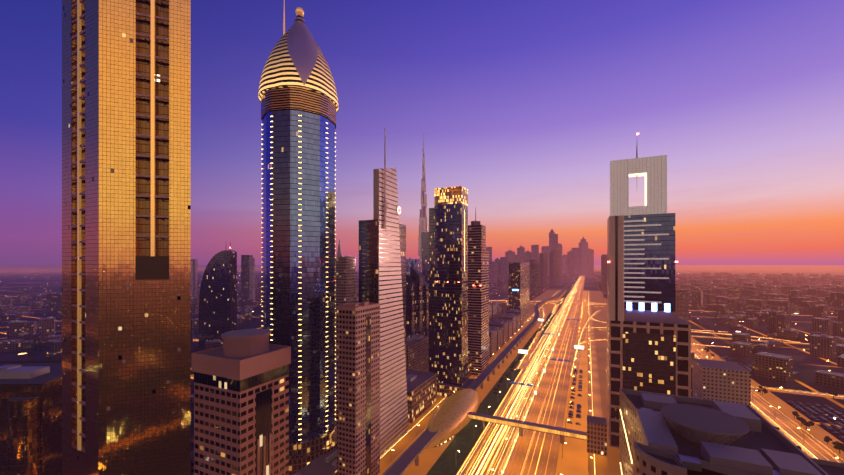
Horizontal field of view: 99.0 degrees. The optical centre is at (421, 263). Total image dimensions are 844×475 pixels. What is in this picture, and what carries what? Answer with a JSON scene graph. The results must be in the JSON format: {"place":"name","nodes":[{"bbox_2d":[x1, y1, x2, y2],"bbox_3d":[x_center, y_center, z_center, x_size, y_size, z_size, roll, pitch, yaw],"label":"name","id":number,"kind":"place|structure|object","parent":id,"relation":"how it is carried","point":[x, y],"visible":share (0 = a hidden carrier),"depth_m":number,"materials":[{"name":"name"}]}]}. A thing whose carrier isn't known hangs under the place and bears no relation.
{"place":"outdoors","nodes":[
{"label":"outdoors","id":0,"kind":"place"},
{"bbox_2d":[0,265,843,450],"bbox_3d":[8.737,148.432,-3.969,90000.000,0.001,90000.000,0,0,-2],"label":"ground","id":1,"kind":"structure","parent":0,"point":[31,280],"depth_m":912.65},
{"bbox_2d":[0,361,61,474],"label":"building","id":2,"kind":"structure","parent":1,"relation":"on","point":[30,417],"depth_m":203.41,"materials":[{"name":"grey"}]},
{"bbox_2d":[62,0,190,474],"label":"gold tower","id":3,"kind":"structure","parent":1,"relation":"on","point":[126,237],"depth_m":169.75,"materials":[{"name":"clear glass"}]},
{"bbox_2d":[199,243,236,346],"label":"sail tower","id":4,"kind":"structure","parent":1,"relation":"on","point":[218,304],"depth_m":633.84,"materials":[{"name":"blue glass"}]},
{"bbox_2d":[191,329,290,474],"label":"pink tower","id":5,"kind":"structure","parent":1,"relation":"on","point":[241,402],"depth_m":141.60,"materials":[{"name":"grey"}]},
{"bbox_2d":[261,87,336,474],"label":"skyscraper","id":6,"kind":"structure","parent":1,"relation":"on","point":[298,216],"depth_m":254.17,"materials":[{"name":"blue glass"}]},
{"bbox_2d":[258,0,337,112],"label":"tower crown","id":7,"kind":"object","parent":6,"relation":"on","point":[296,58],"visible":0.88,"depth_m":256.47,"materials":[{"name":"gold metal"}]},
{"bbox_2d":[337,239,341,256],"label":"spire tower","id":8,"kind":"structure","parent":1,"relation":"on","point":[339,252],"depth_m":935.37,"materials":[{"name":"grey concrete"}]},
{"bbox_2d":[335,256,355,357],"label":"tower","id":9,"kind":"structure","parent":1,"relation":"on","point":[345,279],"depth_m":418.04,"materials":[{"name":"brown"}]},
{"bbox_2d":[191,301,522,474],"bbox_3d":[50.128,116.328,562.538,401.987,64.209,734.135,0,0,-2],"label":"mid-rise buildings","id":10,"kind":"structure","parent":1,"relation":"on","point":[504,326],"depth_m":393.00,"materials":[{"name":"brown"}]},
{"bbox_2d":[337,301,379,474],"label":"high-rise building","id":11,"kind":"structure","parent":1,"relation":"on","point":[358,388],"depth_m":234.72,"materials":[{"name":"grey"}]},
{"bbox_2d":[373,131,408,456],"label":"skyscraper","id":12,"kind":"structure","parent":1,"relation":"on","point":[394,427],"depth_m":290.53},
{"bbox_2d":[396,205,400,214],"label":"illuminated sign","id":13,"kind":"object","parent":12,"relation":"attached to","point":[398,209],"visible":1,"depth_m":301.58,"materials":[{"name":"white plastic"}]},
{"bbox_2d":[191,229,593,304],"bbox_3d":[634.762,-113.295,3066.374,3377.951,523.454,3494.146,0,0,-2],"label":"distant skyline","id":14,"kind":"structure","parent":1,"relation":"on","point":[579,261],"depth_m":2904.10},
{"bbox_2d":[406,258,420,276],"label":"building","id":15,"kind":"structure","parent":1,"relation":"on","point":[414,263],"depth_m":520.79,"materials":[{"name":"grey"}]},
{"bbox_2d":[406,266,428,371],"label":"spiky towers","id":16,"kind":"structure","parent":1,"relation":"on","point":[417,304],"depth_m":478.62,"materials":[{"name":"glass"}]},
{"bbox_2d":[0,249,843,402],"bbox_3d":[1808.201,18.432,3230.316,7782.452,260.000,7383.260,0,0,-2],"label":"distant buildings","id":17,"kind":"structure","parent":1,"relation":"on","point":[761,301],"depth_m":1072.80,"materials":[{"name":"brown"}]},
{"bbox_2d":[418,132,427,258],"bbox_3d":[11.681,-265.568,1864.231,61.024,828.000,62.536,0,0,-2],"label":"skyscraper","id":18,"kind":"structure","parent":1,"relation":"on","point":[423,220],"depth_m":1856.13,"materials":[{"name":"grey glass"}]},
{"bbox_2d":[421,232,428,283],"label":"skyscraper","id":19,"kind":"structure","parent":1,"relation":"on","point":[425,254],"depth_m":600.55,"materials":[{"name":"grey"}]},
{"bbox_2d":[28,306,843,453],"bbox_3d":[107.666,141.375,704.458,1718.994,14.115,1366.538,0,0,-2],"label":"trees","id":20,"kind":"object","parent":1,"relation":"on","point":[839,446],"visible":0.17,"depth_m":541.94,"materials":[{"name":"green plant"}]},
{"bbox_2d":[437,378,476,396],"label":"tower podium","id":21,"kind":"object","parent":1,"relation":"on","point":[444,390],"visible":0.36,"depth_m":402.60,"materials":[{"name":"concrete"}]},
{"bbox_2d":[378,290,560,474],"bbox_3d":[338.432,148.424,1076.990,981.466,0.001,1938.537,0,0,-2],"label":"road","id":22,"kind":"structure","parent":1,"relation":"on","point":[388,457],"depth_m":326.97,"materials":[{"name":"asphalt"}]},
{"bbox_2d":[379,290,566,474],"bbox_3d":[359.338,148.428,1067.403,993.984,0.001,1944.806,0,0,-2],"label":"pavement","id":23,"kind":"structure","parent":1,"relation":"on","point":[428,458],"depth_m":419.21,"materials":[{"name":"beige concrete"}]},
{"bbox_2d":[435,429,461,446],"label":"metro station concourse","id":24,"kind":"structure","parent":23,"relation":"on","point":[447,440],"depth_m":300.87,"materials":[{"name":"yellow glass"}]},
{"bbox_2d":[468,209,488,375],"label":"striped tower","id":25,"kind":"structure","parent":1,"relation":"on","point":[478,302],"depth_m":479.37,"materials":[{"name":"brown"}]},
{"bbox_2d":[382,277,574,474],"bbox_3d":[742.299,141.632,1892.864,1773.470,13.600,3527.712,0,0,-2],"label":"metro viaduct","id":26,"kind":"object","parent":1,"relation":"on","point":[408,456],"visible":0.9,"depth_m":399.28,"materials":[{"name":"beige concrete"}]},
{"bbox_2d":[424,389,479,448],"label":"metro station","id":27,"kind":"object","parent":26,"relation":"on","point":[449,417],"visible":0.88,"depth_m":318.10,"materials":[{"name":"metal"}]},
{"bbox_2d":[408,290,557,424],"bbox_3d":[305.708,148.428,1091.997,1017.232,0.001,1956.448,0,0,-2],"label":"station","id":28,"kind":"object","parent":1,"relation":"on","point":[547,294],"visible":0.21,"depth_m":1545.21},
{"bbox_2d":[359,219,405,361],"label":"glass tower block","id":29,"kind":"structure","parent":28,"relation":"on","point":[368,254],"depth_m":279.59,"materials":[{"name":"glass"}]},
{"bbox_2d":[429,186,467,385],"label":"skyscraper","id":30,"kind":"structure","parent":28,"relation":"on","point":[448,288],"depth_m":408.51,"materials":[{"name":"black glass"}]},
{"bbox_2d":[509,262,528,321],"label":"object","id":31,"kind":"object","parent":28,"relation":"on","point":[518,285],"visible":0.94,"depth_m":894.49,"materials":[{"name":"grey"}]},
{"bbox_2d":[515,307,546,368],"bbox_3d":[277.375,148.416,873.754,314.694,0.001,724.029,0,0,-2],"label":"slip road","id":32,"kind":"structure","parent":1,"relation":"on","point":[523,361],"depth_m":639.74,"materials":[{"name":"asphalt"}]},
{"bbox_2d":[519,319,583,353],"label":"billboards","id":33,"kind":"object","parent":32,"relation":"on","point":[526,351],"visible":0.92,"depth_m":598.16,"materials":[{"name":"grey"}]},
{"bbox_2d":[529,301,606,304],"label":"overpass","id":34,"kind":"object","parent":1,"relation":"on","point":[570,302],"visible":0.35,"depth_m":1298.60,"materials":[{"name":"orange concrete"}]},
{"bbox_2d":[569,310,600,375],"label":"slip road","id":35,"kind":"structure","parent":1,"relation":"on","point":[576,361],"depth_m":617.58,"materials":[{"name":"asphalt"}]},
{"bbox_2d":[587,291,608,474],"bbox_3d":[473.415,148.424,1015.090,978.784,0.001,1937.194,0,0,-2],"label":"road","id":36,"kind":"structure","parent":1,"relation":"on","point":[598,464],"depth_m":412.74,"materials":[{"name":"asphalt"}]},
{"bbox_2d":[590,291,618,474],"bbox_3d":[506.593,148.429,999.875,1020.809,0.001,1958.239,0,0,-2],"label":"pavement","id":37,"kind":"structure","parent":1,"relation":"on","point":[612,452],"depth_m":565.42,"materials":[{"name":"grey concrete"}]},
{"bbox_2d":[607,133,690,447],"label":"skyscraper","id":38,"kind":"structure","parent":1,"relation":"on","point":[648,341],"depth_m":283.85,"materials":[{"name":"grey metal"}]},
{"bbox_2d":[577,339,729,347],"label":"ramp","id":39,"kind":"structure","parent":1,"relation":"on","point":[582,343],"depth_m":663.52,"materials":[{"name":"grey asphalt"}]},
{"bbox_2d":[588,317,723,331],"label":"ramp","id":40,"kind":"structure","parent":1,"relation":"on","point":[606,322],"depth_m":912.53,"materials":[{"name":"grey asphalt"}]},
{"bbox_2d":[567,356,843,440],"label":"parked cars","id":41,"kind":"object","parent":1,"relation":"on","point":[578,410],"visible":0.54,"depth_m":361.95,"materials":[{"name":"grey paint"}]},
{"bbox_2d":[692,358,750,405],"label":"office building","id":42,"kind":"structure","parent":1,"relation":"on","point":[725,381],"depth_m":332.15,"materials":[{"name":"grey concrete"}]},
{"bbox_2d":[619,388,843,474],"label":"helipad building","id":43,"kind":"structure","parent":1,"relation":"on","point":[667,434],"depth_m":120.60,"materials":[{"name":"grey concrete"}]},
{"bbox_2d":[620,409,632,474],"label":"helipad building lights","id":44,"kind":"object","parent":43,"relation":"attached to","point":[627,443],"visible":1,"depth_m":140.52},
{"bbox_2d":[691,338,843,457],"bbox_3d":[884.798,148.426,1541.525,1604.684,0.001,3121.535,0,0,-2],"label":"street paving","id":45,"kind":"structure","parent":1,"relation":"on","point":[818,432],"depth_m":362.42,"materials":[{"name":"beige concrete"}]},
{"bbox_2d":[391,293,843,474],"bbox_3d":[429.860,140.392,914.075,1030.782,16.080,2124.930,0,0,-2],"label":"street lamps","id":46,"kind":"object","parent":45,"relation":"on","point":[535,392],"visible":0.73,"depth_m":395.50,"materials":[{"name":"yellow metal"}]},
{"bbox_2d":[0,0,843,264],"label":"sky","id":47,"kind":"structure","parent":0,"point":[526,107],"materials":[{"name":"purple"}]},
{"bbox_2d":[426,290,570,474],"bbox_3d":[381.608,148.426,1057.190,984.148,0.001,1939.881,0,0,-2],"label":"lawn","id":48,"kind":"structure","parent":0,"point":[450,460],"depth_m":321.09,"materials":[{"name":"green plant"}]},
{"bbox_2d":[489,300,558,312],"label":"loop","id":49,"kind":"object","parent":48,"relation":"on","point":[554,310],"visible":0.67,"depth_m":1241.35,"materials":[{"name":"asphalt"}]},
{"bbox_2d":[456,276,584,474],"bbox_3d":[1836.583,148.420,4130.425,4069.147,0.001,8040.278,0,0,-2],"label":"road","id":50,"kind":"structure","parent":0,"point":[530,452],"depth_m":364.87,"materials":[{"name":"asphalt"}]},
{"bbox_2d":[468,411,586,443],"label":"foot bridge","id":51,"kind":"structure","parent":50,"relation":"on","point":[522,425],"depth_m":307.52,"materials":[{"name":"brown"}]},
{"bbox_2d":[507,319,581,388],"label":"sign gantries","id":52,"kind":"object","parent":50,"relation":"on","point":[549,359],"visible":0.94,"depth_m":519.95,"materials":[{"name":"brown metal"}]},
{"bbox_2d":[556,291,587,474],"bbox_3d":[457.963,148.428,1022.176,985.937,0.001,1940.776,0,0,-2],"label":"parking lot","id":53,"kind":"structure","parent":0,"point":[573,460],"depth_m":337.29,"materials":[{"name":"grey asphalt"}]},
{"bbox_2d":[580,304,602,314],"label":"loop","id":54,"kind":"object","parent":53,"relation":"on","point":[583,309],"visible":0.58,"depth_m":1144.07,"materials":[{"name":"orange asphalt"}]},
{"bbox_2d":[587,415,606,455],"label":"small building","id":55,"kind":"structure","parent":0,"point":[597,435],"depth_m":281.21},
{"bbox_2d":[599,329,808,344],"bbox_3d":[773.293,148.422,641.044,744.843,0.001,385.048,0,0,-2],"label":"cross street","id":56,"kind":"structure","parent":0,"point":[731,338],"depth_m":716.92,"materials":[{"name":"grey asphalt"}]},
{"bbox_2d":[581,327,804,343],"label":"flyover","id":57,"kind":"object","parent":56,"relation":"on","point":[714,333],"visible":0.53,"depth_m":716.91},
{"bbox_2d":[595,306,833,316],"bbox_3d":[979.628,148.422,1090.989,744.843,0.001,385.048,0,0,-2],"label":"cross street","id":58,"kind":"structure","parent":0,"point":[730,312],"depth_m":1123.37,"materials":[{"name":"orange asphalt"}]},
{"bbox_2d":[606,369,843,398],"bbox_3d":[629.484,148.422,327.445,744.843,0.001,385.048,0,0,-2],"label":"cross street","id":59,"kind":"structure","parent":0,"point":[809,393],"depth_m":415.94,"materials":[{"name":"asphalt"}]},
{"bbox_2d":[691,343,843,462],"bbox_3d":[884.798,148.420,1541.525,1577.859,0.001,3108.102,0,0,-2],"label":"road","id":60,"kind":"structure","parent":0,"point":[793,432],"depth_m":324.98,"materials":[{"name":"grey asphalt"}]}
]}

